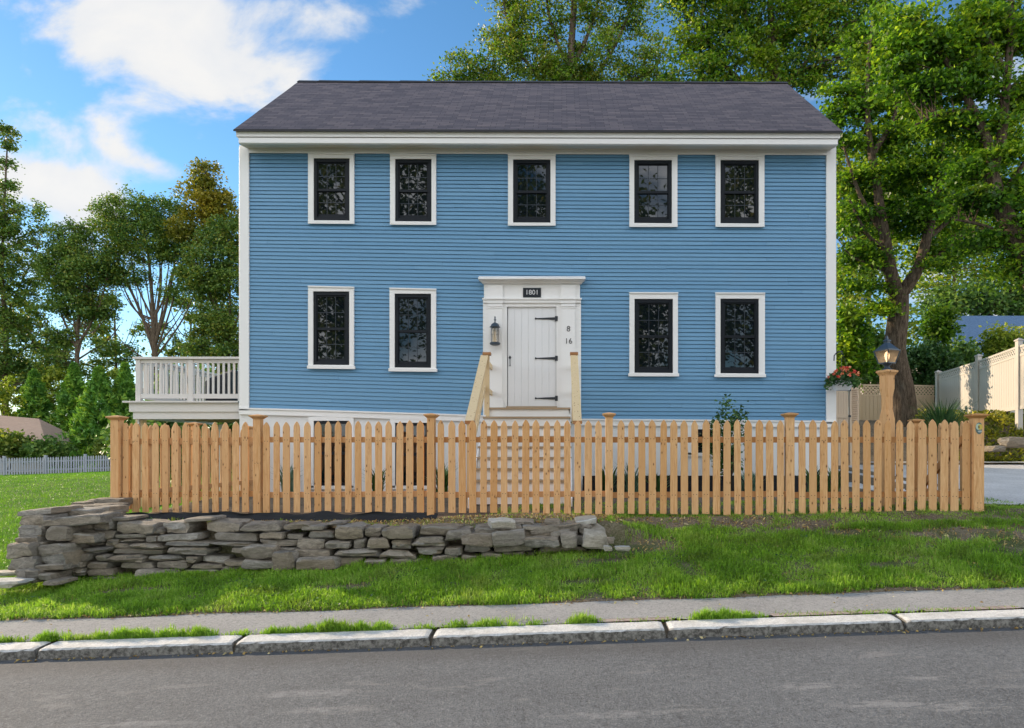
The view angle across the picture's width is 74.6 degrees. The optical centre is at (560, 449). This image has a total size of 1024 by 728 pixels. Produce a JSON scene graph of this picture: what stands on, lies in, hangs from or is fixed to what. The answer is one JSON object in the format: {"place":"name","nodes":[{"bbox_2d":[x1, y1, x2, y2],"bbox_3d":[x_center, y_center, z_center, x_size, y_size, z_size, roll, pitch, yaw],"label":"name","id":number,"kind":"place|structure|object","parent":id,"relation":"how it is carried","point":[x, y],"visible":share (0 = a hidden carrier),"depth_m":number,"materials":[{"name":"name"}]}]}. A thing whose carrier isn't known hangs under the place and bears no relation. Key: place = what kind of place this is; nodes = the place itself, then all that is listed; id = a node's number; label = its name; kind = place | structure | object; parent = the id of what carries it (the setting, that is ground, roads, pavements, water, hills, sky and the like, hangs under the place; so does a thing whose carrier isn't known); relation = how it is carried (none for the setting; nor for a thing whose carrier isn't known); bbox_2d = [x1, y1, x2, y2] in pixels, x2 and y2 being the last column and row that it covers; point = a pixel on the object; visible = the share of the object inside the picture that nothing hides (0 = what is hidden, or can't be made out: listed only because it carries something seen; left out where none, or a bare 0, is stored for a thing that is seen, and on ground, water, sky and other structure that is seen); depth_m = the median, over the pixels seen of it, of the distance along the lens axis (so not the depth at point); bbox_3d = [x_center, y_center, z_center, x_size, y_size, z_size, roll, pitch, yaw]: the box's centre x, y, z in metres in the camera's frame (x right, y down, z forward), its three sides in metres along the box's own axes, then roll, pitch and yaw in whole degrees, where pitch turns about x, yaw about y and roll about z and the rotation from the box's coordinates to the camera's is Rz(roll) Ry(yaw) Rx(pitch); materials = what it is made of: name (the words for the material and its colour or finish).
{"place":"outdoors","nodes":[
{"label":"outdoors","id":0,"kind":"place"},
{"bbox_2d":[0,471,239,577],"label":"lawn grass","id":1,"kind":"structure","parent":0,"point":[69,476],"depth_m":20.98,"materials":[{"name":"plant"}]},
{"bbox_2d":[0,627,1023,727],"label":"road","id":2,"kind":"structure","parent":0,"point":[959,678],"depth_m":4.43,"materials":[{"name":"asphalt"}]},
{"bbox_2d":[1,510,1022,662],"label":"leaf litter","id":3,"kind":"object","parent":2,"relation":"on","point":[244,652],"visible":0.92,"depth_m":5.82,"materials":[{"name":"brown plant"}]},
{"bbox_2d":[0,420,1023,658],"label":"ground","id":4,"kind":"structure","parent":0,"point":[615,530],"depth_m":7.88,"materials":[{"name":"plant"}]},
{"bbox_2d":[0,570,14,575],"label":"flat slab","id":5,"kind":"structure","parent":4,"relation":"on","point":[7,573],"depth_m":7.43,"materials":[{"name":"stone"}]},
{"bbox_2d":[0,374,27,416],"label":"garden shrub","id":6,"kind":"object","parent":4,"relation":"on","point":[6,398],"visible":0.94,"depth_m":43.97,"materials":[{"name":"green plant"}]},
{"bbox_2d":[0,577,34,587],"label":"flat slab","id":7,"kind":"structure","parent":4,"relation":"on","point":[10,582],"depth_m":7.04,"materials":[{"name":"stone"}]},
{"bbox_2d":[0,428,36,472],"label":"garden shrub","id":8,"kind":"object","parent":4,"relation":"on","point":[8,448],"visible":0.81,"depth_m":39.74,"materials":[{"name":"green plant"}]},
{"bbox_2d":[0,641,51,660],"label":"kerbstone","id":9,"kind":"object","parent":4,"relation":"on","point":[19,650],"visible":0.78,"depth_m":5.42,"materials":[{"name":"stone"}]},
{"bbox_2d":[0,119,63,415],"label":"leafy tree","id":10,"kind":"object","parent":4,"relation":"on","point":[10,364],"visible":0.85,"depth_m":53.66,"materials":[{"name":"green plant"}]},
{"bbox_2d":[13,368,58,426],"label":"arborvitae","id":11,"kind":"object","parent":4,"relation":"on","point":[33,389],"visible":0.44,"depth_m":46.64,"materials":[{"name":"green plant"}]},
{"bbox_2d":[0,415,72,471],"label":"neighbour shed","id":12,"kind":"structure","parent":4,"relation":"on","point":[37,428],"depth_m":42.44,"materials":[{"name":"beige"}]},
{"bbox_2d":[13,434,82,466],"bbox_3d":[-30.607,0.228,39.903,3.886,2.450,2.682,0,0,0],"label":"garden shrub","id":13,"kind":"object","parent":4,"relation":"on","point":[51,446],"visible":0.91,"depth_m":39.70,"materials":[{"name":"green plant"}]},
{"bbox_2d":[41,364,67,411],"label":"garden shrub","id":14,"kind":"object","parent":4,"relation":"on","point":[49,378],"visible":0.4,"depth_m":51.61,"materials":[{"name":"green plant"}]},
{"bbox_2d":[0,454,109,474],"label":"white picket fence","id":15,"kind":"object","parent":4,"relation":"on","point":[45,461],"visible":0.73,"depth_m":37.13,"materials":[{"name":"wood"}]},
{"bbox_2d":[44,362,91,450],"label":"arborvitae","id":16,"kind":"object","parent":4,"relation":"on","point":[72,383],"visible":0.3,"depth_m":45.94,"materials":[{"name":"green plant"}]},
{"bbox_2d":[19,215,129,394],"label":"leafy tree","id":17,"kind":"object","parent":4,"relation":"on","point":[63,273],"visible":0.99,"depth_m":52.44,"materials":[{"name":"green plant"}]},
{"bbox_2d":[49,364,121,472],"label":"arborvitae","id":18,"kind":"object","parent":4,"relation":"on","point":[98,387],"visible":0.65,"depth_m":41.24,"materials":[{"name":"green plant"}]},
{"bbox_2d":[86,435,109,470],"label":"garden shrub","id":19,"kind":"object","parent":4,"relation":"on","point":[100,445],"visible":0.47,"depth_m":39.69,"materials":[{"name":"green plant"}]},
{"bbox_2d":[102,366,118,391],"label":"garden shrub","id":20,"kind":"object","parent":4,"relation":"on","point":[114,373],"visible":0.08,"depth_m":44.65,"materials":[{"name":"green plant"}]},
{"bbox_2d":[90,361,143,466],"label":"arborvitae","id":21,"kind":"object","parent":4,"relation":"on","point":[125,383],"visible":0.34,"depth_m":42.62,"materials":[{"name":"green plant"}]},
{"bbox_2d":[0,294,238,385],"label":"background tree","id":22,"kind":"object","parent":4,"relation":"on","point":[203,308],"visible":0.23,"depth_m":61.73,"materials":[{"name":"green plant"}]},
{"bbox_2d":[75,180,204,423],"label":"leafy tree","id":23,"kind":"object","parent":4,"relation":"on","point":[121,229],"visible":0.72,"depth_m":53.40,"materials":[{"name":"green plant"}]},
{"bbox_2d":[38,635,242,658],"bbox_3d":[-3.440,1.668,5.503,1.584,0.239,0.221,0,0,0],"label":"kerbstone","id":24,"kind":"object","parent":4,"relation":"on","point":[142,647],"visible":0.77,"depth_m":5.41,"materials":[{"name":"stone"}]},
{"bbox_2d":[99,400,238,485],"bbox_3d":[-11.636,-0.092,21.016,5.180,3.076,3.578,0,0,0],"label":"garden shrub","id":25,"kind":"object","parent":4,"relation":"on","point":[151,422],"visible":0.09,"depth_m":20.26,"materials":[{"name":"green plant"}]},
{"bbox_2d":[129,363,215,479],"bbox_3d":[-13.563,-0.924,24.014,3.443,4.569,2.221,0,0,12],"label":"garden shrub","id":26,"kind":"object","parent":4,"relation":"on","point":[200,365],"visible":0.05,"depth_m":23.62,"materials":[{"name":"green plant"}]},
{"bbox_2d":[122,357,238,506],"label":"side deck","id":27,"kind":"structure","parent":4,"relation":"on","point":[165,405],"depth_m":13.46,"materials":[{"name":"paint"}]},
{"bbox_2d":[205,370,237,400],"bbox_3d":[-7.668,-1.397,15.300,0.567,0.840,0.600,0,0,0],"label":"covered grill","id":28,"kind":"object","parent":27,"relation":"on","point":[226,383],"visible":0.39,"depth_m":15.00,"materials":[{"name":"black fabric"}]},
{"bbox_2d":[124,422,252,509],"bbox_3d":[-6.124,0.295,11.270,0.176,1.516,3.739,0,0,2],"label":"side picket fence","id":29,"kind":"object","parent":4,"relation":"on","point":[191,424],"visible":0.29,"depth_m":11.11,"materials":[{"name":"brown wood"}]},
{"bbox_2d":[158,156,238,373],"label":"golden tree","id":30,"kind":"object","parent":4,"relation":"on","point":[207,196],"visible":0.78,"depth_m":51.31,"materials":[{"name":"green plant"}]},
{"bbox_2d":[164,210,238,373],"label":"leafy tree","id":31,"kind":"object","parent":4,"relation":"on","point":[222,328],"visible":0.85,"depth_m":49.22,"materials":[{"name":"green plant"}]},
{"bbox_2d":[126,511,437,521],"bbox_3d":[-3.796,0.911,8.891,4.307,0.189,0.236,0,0,0],"label":"landscape fabric","id":32,"kind":"object","parent":4,"relation":"on","point":[331,516],"visible":0.56,"depth_m":8.96,"materials":[{"name":"fabric"}]},
{"bbox_2d":[270,465,303,491],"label":"garden plant","id":33,"kind":"object","parent":4,"relation":"on","point":[291,480],"visible":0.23,"depth_m":12.56,"materials":[{"name":"green plant"}]},
{"bbox_2d":[4,497,606,584],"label":"dry stone wall","id":34,"kind":"structure","parent":4,"relation":"on","point":[53,543],"depth_m":7.62,"materials":[{"name":"stone"}]},
{"bbox_2d":[235,629,432,652],"bbox_3d":[-1.845,1.616,5.503,1.574,0.238,0.226,0,0,0],"label":"kerbstone","id":35,"kind":"object","parent":4,"relation":"on","point":[339,640],"visible":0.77,"depth_m":5.41,"materials":[{"name":"stone"}]},
{"bbox_2d":[363,468,392,490],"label":"garden plant","id":36,"kind":"object","parent":4,"relation":"on","point":[373,481],"visible":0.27,"depth_m":12.44,"materials":[{"name":"green plant"}]},
{"bbox_2d":[426,462,457,491],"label":"garden plant","id":37,"kind":"object","parent":4,"relation":"on","point":[445,481],"visible":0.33,"depth_m":12.24,"materials":[{"name":"green plant"}]},
{"bbox_2d":[0,605,1017,642],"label":"verge grass","id":38,"kind":"structure","parent":4,"relation":"on","point":[330,625],"depth_m":5.62,"materials":[{"name":"plant"}]},
{"bbox_2d":[1,503,1021,607],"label":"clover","id":39,"kind":"object","parent":4,"relation":"on","point":[602,565],"visible":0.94,"depth_m":7.07,"materials":[{"name":"green plant"}]},
{"bbox_2d":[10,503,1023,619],"bbox_3d":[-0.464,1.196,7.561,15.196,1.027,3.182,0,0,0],"label":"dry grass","id":40,"kind":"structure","parent":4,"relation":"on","point":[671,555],"depth_m":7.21,"materials":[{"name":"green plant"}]},
{"bbox_2d":[465,352,581,507],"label":"front steps","id":41,"kind":"structure","parent":4,"relation":"on","point":[482,392],"depth_m":11.53,"materials":[{"name":"white paint"}]},
{"bbox_2d":[233,80,842,491],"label":"clapboard house","id":42,"kind":"structure","parent":4,"relation":"on","point":[669,248],"depth_m":13.39,"materials":[{"name":"blue paint"}]},
{"bbox_2d":[307,286,354,368],"bbox_3d":[-4.563,-2.435,13.388,0.953,1.662,0.145,0,0,0],"label":"window","id":43,"kind":"structure","parent":42,"relation":"in","point":[331,310],"depth_m":13.39,"materials":[{"name":"white paint"}]},
{"bbox_2d":[308,417,354,488],"bbox_3d":[-4.571,0.065,13.405,0.947,1.446,0.090,0,0,0],"label":"basement window","id":44,"kind":"structure","parent":42,"relation":"in","point":[312,421],"depth_m":13.39,"materials":[{"name":"white paint"}]},
{"bbox_2d":[308,153,354,223],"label":"window","id":45,"kind":"structure","parent":42,"relation":"in","point":[331,176],"depth_m":13.38,"materials":[{"name":"white paint"}]},
{"bbox_2d":[390,419,426,488],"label":"basement window","id":46,"kind":"structure","parent":42,"relation":"in","point":[394,422],"depth_m":13.39,"materials":[{"name":"white paint"}]},
{"bbox_2d":[388,288,436,371],"bbox_3d":[-2.936,-2.388,13.388,0.968,1.677,0.145,0,0,0],"label":"window","id":47,"kind":"structure","parent":42,"relation":"in","point":[412,311],"depth_m":13.40,"materials":[{"name":"white paint"}]},
{"bbox_2d":[390,154,436,224],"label":"window","id":48,"kind":"structure","parent":42,"relation":"in","point":[412,176],"depth_m":13.39,"materials":[{"name":"white paint"}]},
{"bbox_2d":[490,317,499,345],"bbox_3d":[-1.290,-2.344,13.206,0.225,0.574,0.225,0,0,45],"label":"wall lantern","id":49,"kind":"object","parent":42,"relation":"attached to","point":[495,326],"depth_m":13.17,"materials":[{"name":"black metal"}]},
{"bbox_2d":[523,288,540,296],"bbox_3d":[-0.567,-3.129,13.339,0.358,0.189,0.024,0,0,0],"label":"house number plaque","id":50,"kind":"object","parent":42,"relation":"attached to","point":[531,292],"visible":1,"depth_m":13.33,"materials":[{"name":"black"}]},
{"bbox_2d":[508,154,555,225],"bbox_3d":[-0.572,-5.173,13.392,0.956,1.425,0.137,0,0,0],"label":"window","id":51,"kind":"structure","parent":42,"relation":"in","point":[531,177],"depth_m":13.38,"materials":[{"name":"white paint"}]},
{"bbox_2d":[508,307,557,405],"bbox_3d":[-0.555,-1.861,13.385,1.000,1.984,0.094,0,0,0],"label":"door","id":52,"kind":"structure","parent":42,"relation":"in","point":[532,358],"depth_m":13.39,"materials":[{"name":"paint"}]},
{"bbox_2d":[629,155,677,226],"bbox_3d":[1.849,-5.153,13.392,0.966,1.435,0.137,0,0,0],"label":"window","id":53,"kind":"structure","parent":42,"relation":"in","point":[652,178],"depth_m":13.40,"materials":[{"name":"white paint"}]},
{"bbox_2d":[628,292,678,376],"bbox_3d":[1.853,-2.298,13.388,1.008,1.678,0.145,0,0,0],"label":"window","id":54,"kind":"structure","parent":42,"relation":"in","point":[653,316],"depth_m":13.40,"materials":[{"name":"white paint"}]},
{"bbox_2d":[688,426,722,455],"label":"basement window","id":55,"kind":"structure","parent":42,"relation":"in","point":[689,427],"depth_m":13.36,"materials":[{"name":"white paint"}]},
{"bbox_2d":[583,475,830,491],"bbox_3d":[2.933,0.720,13.260,4.992,0.437,0.040,0,0,0],"label":"foundation","id":56,"kind":"object","parent":42,"relation":"attached to","point":[711,483],"visible":0.09,"depth_m":13.26,"materials":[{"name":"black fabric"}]},
{"bbox_2d":[715,155,764,226],"bbox_3d":[3.572,-5.153,13.392,0.982,1.435,0.137,0,0,0],"label":"window","id":57,"kind":"structure","parent":42,"relation":"in","point":[739,179],"depth_m":13.39,"materials":[{"name":"white paint"}]},
{"bbox_2d":[714,292,765,376],"bbox_3d":[3.575,-2.288,13.388,1.022,1.688,0.145,0,0,0],"label":"window","id":58,"kind":"structure","parent":42,"relation":"in","point":[739,316],"depth_m":13.39,"materials":[{"name":"white paint"}]},
{"bbox_2d":[105,412,988,514],"bbox_3d":[-0.412,0.329,8.902,11.632,1.646,0.234,0,0,4],"label":"picket fence","id":59,"kind":"object","parent":4,"relation":"on","point":[971,493],"visible":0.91,"depth_m":8.87,"materials":[{"name":"brown wood"}]},
{"bbox_2d":[975,422,982,433],"bbox_3d":[5.284,-0.271,8.459,0.090,0.150,0.016,0,0,0],"label":"painted badge","id":60,"kind":"object","parent":59,"relation":"attached to","point":[979,427],"visible":1,"depth_m":8.45,"materials":[{"name":"teal"}]},
{"bbox_2d":[432,621,665,645],"bbox_3d":[-0.095,1.558,5.503,1.894,0.249,0.222,0,0,0],"label":"kerbstone","id":61,"kind":"object","parent":4,"relation":"on","point":[547,633],"visible":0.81,"depth_m":5.41,"materials":[{"name":"stone"}]},
{"bbox_2d":[422,0,683,81],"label":"leafy tree","id":62,"kind":"object","parent":4,"relation":"on","point":[513,49],"visible":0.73,"depth_m":31.53,"materials":[{"name":"green plant"}]},
{"bbox_2d":[602,466,616,491],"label":"garden plant","id":63,"kind":"object","parent":4,"relation":"on","point":[603,480],"visible":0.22,"depth_m":12.25,"materials":[{"name":"green plant"}]},
{"bbox_2d":[206,513,1023,557],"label":"mulch","id":64,"kind":"object","parent":4,"relation":"on","point":[471,516],"visible":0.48,"depth_m":8.36,"materials":[{"name":"soil"}]},
{"bbox_2d":[614,545,629,550],"bbox_3d":[0.672,1.072,7.298,0.172,0.057,0.118,0,0,0],"label":"loose stone","id":65,"kind":"object","parent":4,"relation":"on","point":[622,548],"visible":1,"depth_m":7.25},
{"bbox_2d":[624,463,637,491],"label":"garden plant","id":66,"kind":"object","parent":4,"relation":"on","point":[626,481],"visible":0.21,"depth_m":12.36,"materials":[{"name":"green plant"}]},
{"bbox_2d":[597,617,671,621],"bbox_3d":[0.626,1.431,5.656,0.630,0.023,0.088,0,0,0],"label":"brick edging","id":67,"kind":"object","parent":4,"relation":"on","point":[634,619],"visible":0.98,"depth_m":5.65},
{"bbox_2d":[645,474,669,491],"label":"garden plant","id":68,"kind":"object","parent":4,"relation":"on","point":[657,484],"visible":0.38,"depth_m":12.19,"materials":[{"name":"green plant"}]},
{"bbox_2d":[698,394,748,490],"bbox_3d":[3.113,-0.079,12.744,1.002,1.976,0.765,0,0,0],"label":"garden shrub","id":69,"kind":"object","parent":4,"relation":"on","point":[731,418],"visible":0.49,"depth_m":12.66,"materials":[{"name":"green plant"}]},
{"bbox_2d":[733,470,765,490],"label":"garden plant","id":70,"kind":"object","parent":4,"relation":"on","point":[753,483],"visible":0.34,"depth_m":12.35,"materials":[{"name":"green plant"}]},
{"bbox_2d":[640,0,906,103],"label":"maple tree","id":71,"kind":"object","parent":4,"relation":"on","point":[757,44],"visible":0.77,"depth_m":26.58,"materials":[{"name":"green plant"}]},
{"bbox_2d":[665,614,903,637],"bbox_3d":[1.820,1.495,5.504,1.904,0.249,0.223,0,0,0],"label":"kerbstone","id":72,"kind":"object","parent":4,"relation":"on","point":[782,625],"visible":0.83,"depth_m":5.41,"materials":[{"name":"stone"}]},
{"bbox_2d":[797,467,828,491],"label":"garden plant","id":73,"kind":"object","parent":4,"relation":"on","point":[818,480],"visible":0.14,"depth_m":12.34,"materials":[{"name":"green plant"}]},
{"bbox_2d":[770,609,893,615],"bbox_3d":[2.296,1.376,5.656,1.029,0.036,0.088,0,0,0],"label":"brick edging","id":74,"kind":"object","parent":4,"relation":"on","point":[819,613],"visible":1,"depth_m":5.65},
{"bbox_2d":[819,467,850,491],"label":"garden plant","id":75,"kind":"object","parent":4,"relation":"on","point":[829,483],"visible":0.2,"depth_m":12.13,"materials":[{"name":"green plant"}]},
{"bbox_2d":[836,387,858,465],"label":"tan gate","id":76,"kind":"structure","parent":4,"relation":"on","point":[847,406],"depth_m":17.00,"materials":[{"name":"plastic"}]},
{"bbox_2d":[836,294,883,392],"bbox_3d":[10.405,-3.262,23.922,2.107,4.741,1.938,0,0,0],"label":"garden shrub","id":77,"kind":"object","parent":4,"relation":"on","point":[853,340],"visible":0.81,"depth_m":23.68,"materials":[{"name":"green plant"}]},
{"bbox_2d":[861,318,885,393],"bbox_3d":[11.818,-3.010,25.518,2.245,4.203,1.675,0,0,0],"label":"garden shrub","id":78,"kind":"object","parent":4,"relation":"on","point":[879,355],"visible":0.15,"depth_m":25.23,"materials":[{"name":"green plant"}]},
{"bbox_2d":[836,150,926,393],"bbox_3d":[18.447,-9.830,39.966,8.092,17.640,5.659,0,0,21],"label":"background tree","id":79,"kind":"object","parent":4,"relation":"on","point":[841,296],"visible":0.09,"depth_m":39.50,"materials":[{"name":"green plant"}]},
{"bbox_2d":[873,336,900,505],"bbox_3d":[4.556,-0.245,9.350,0.252,2.691,0.252,0,0,-24],"label":"lamp post","id":80,"kind":"object","parent":4,"relation":"on","point":[887,374],"visible":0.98,"depth_m":9.30,"materials":[{"name":"brown wood"}]},
{"bbox_2d":[858,377,934,419],"bbox_3d":[12.396,-1.423,24.762,3.151,2.547,0.188,0,0,-6],"label":"tan fence","id":81,"kind":"object","parent":4,"relation":"on","point":[870,406],"visible":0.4,"depth_m":24.67,"materials":[{"name":"plastic"}]},
{"bbox_2d":[815,0,991,426],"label":"maple tree","id":82,"kind":"object","parent":4,"relation":"on","point":[878,174],"visible":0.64,"depth_m":19.66,"materials":[{"name":"green plant"}]},
{"bbox_2d":[848,0,1023,304],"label":"maple tree","id":83,"kind":"object","parent":4,"relation":"on","point":[974,44],"visible":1,"depth_m":15.68,"materials":[{"name":"green plant"}]},
{"bbox_2d":[907,419,968,504],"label":"garden gate","id":84,"kind":"structure","parent":4,"relation":"on","point":[915,422],"depth_m":9.55,"materials":[{"name":"brown wood"}]},
{"bbox_2d":[906,335,971,404],"bbox_3d":[14.852,-2.797,27.024,3.187,3.744,2.207,0,0,0],"label":"garden shrub","id":85,"kind":"object","parent":4,"relation":"on","point":[926,360],"visible":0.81,"depth_m":26.55,"materials":[{"name":"green plant"}]},
{"bbox_2d":[903,398,978,452],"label":"ornamental grass","id":86,"kind":"object","parent":4,"relation":"on","point":[938,416],"depth_m":16.29,"materials":[{"name":"green plant"}]},
{"bbox_2d":[914,298,970,368],"bbox_3d":[15.351,-3.503,26.977,2.082,5.151,1.565,0,0,0],"label":"garden shrub","id":87,"kind":"object","parent":4,"relation":"on","point":[942,325],"visible":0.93,"depth_m":26.77,"materials":[{"name":"green plant"}]},
{"bbox_2d":[861,316,1023,415],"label":"neighbour house","id":88,"kind":"structure","parent":4,"relation":"on","point":[972,324],"depth_m":38.17,"materials":[{"name":"blue"}]},
{"bbox_2d":[871,462,1023,462],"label":"driveway edging","id":89,"kind":"object","parent":4,"relation":"on","point":[984,462],"visible":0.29,"depth_m":17.24,"materials":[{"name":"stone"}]},
{"bbox_2d":[873,108,1023,346],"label":"background tree","id":90,"kind":"object","parent":4,"relation":"on","point":[923,284],"visible":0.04,"depth_m":45.48,"materials":[{"name":"green plant"}]},
{"bbox_2d":[895,609,1023,630],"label":"kerbstone","id":91,"kind":"object","parent":4,"relation":"on","point":[964,619],"visible":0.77,"depth_m":5.41,"materials":[{"name":"stone"}]},
{"bbox_2d":[908,275,1023,332],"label":"background tree","id":92,"kind":"object","parent":4,"relation":"on","point":[971,298],"visible":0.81,"depth_m":42.21,"materials":[{"name":"green plant"}]},
{"bbox_2d":[909,408,1023,463],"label":"groundcover","id":93,"kind":"object","parent":4,"relation":"on","point":[1003,416],"visible":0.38,"depth_m":19.19,"materials":[{"name":"plant"}]},
{"bbox_2d":[949,336,987,369],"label":"garden shrub","id":94,"kind":"object","parent":4,"relation":"on","point":[969,354],"visible":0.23,"depth_m":28.51,"materials":[{"name":"green plant"}]},
{"bbox_2d":[921,605,1019,610],"bbox_3d":[3.462,1.338,5.656,0.798,0.028,0.088,0,0,0],"label":"brick edging","id":95,"kind":"object","parent":4,"relation":"on","point":[983,607],"visible":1,"depth_m":5.66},
{"bbox_2d":[934,338,1023,429],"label":"vinyl fence","id":96,"kind":"object","parent":4,"relation":"on","point":[997,382],"visible":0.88,"depth_m":21.17,"materials":[{"name":"plastic"}]},
{"bbox_2d":[984,445,1006,451],"bbox_3d":[11.265,-0.029,17.414,0.434,0.184,0.554,0,0,0],"label":"bed boulder","id":97,"kind":"object","parent":4,"relation":"on","point":[995,448],"visible":0.95,"depth_m":17.20,"materials":[{"name":"stone"}]},
{"bbox_2d":[972,320,1023,414],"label":"garden shrub","id":98,"kind":"object","parent":4,"relation":"on","point":[1001,339],"visible":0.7,"depth_m":24.75,"materials":[{"name":"green plant"}]},
{"bbox_2d":[997,436,1023,447],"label":"bed boulder","id":99,"kind":"object","parent":4,"relation":"on","point":[1012,441],"visible":0.92,"depth_m":17.21,"materials":[{"name":"stone"}]},
{"bbox_2d":[0,587,1023,641],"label":"sidewalk","id":100,"kind":"structure","parent":0,"point":[223,623],"depth_m":6.01,"materials":[{"name":"concrete"}]},
{"bbox_2d":[0,0,1023,428],"label":"sky","id":101,"kind":"structure","parent":0,"point":[101,94],"materials":[{"name":"blue"}]},
{"bbox_2d":[489,497,1023,514],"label":"yard grass","id":102,"kind":"structure","parent":0,"point":[732,502],"depth_m":9.80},
{"bbox_2d":[838,465,1023,504],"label":"driveway","id":103,"kind":"structure","parent":0,"point":[1003,483],"depth_m":12.77,"materials":[{"name":"asphalt"}]},
{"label":"basket hook","id":104,"kind":"object","parent":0,"visible":0},
{"bbox_2d":[823,352,860,390],"bbox_3d":[5.451,-1.531,13.003,0.689,0.764,0.721,0,0,0],"label":"hanging flower basket","id":105,"kind":"object","parent":104,"relation":"hanging from","point":[843,379],"visible":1,"depth_m":12.85,"materials":[{"name":"green plant"}]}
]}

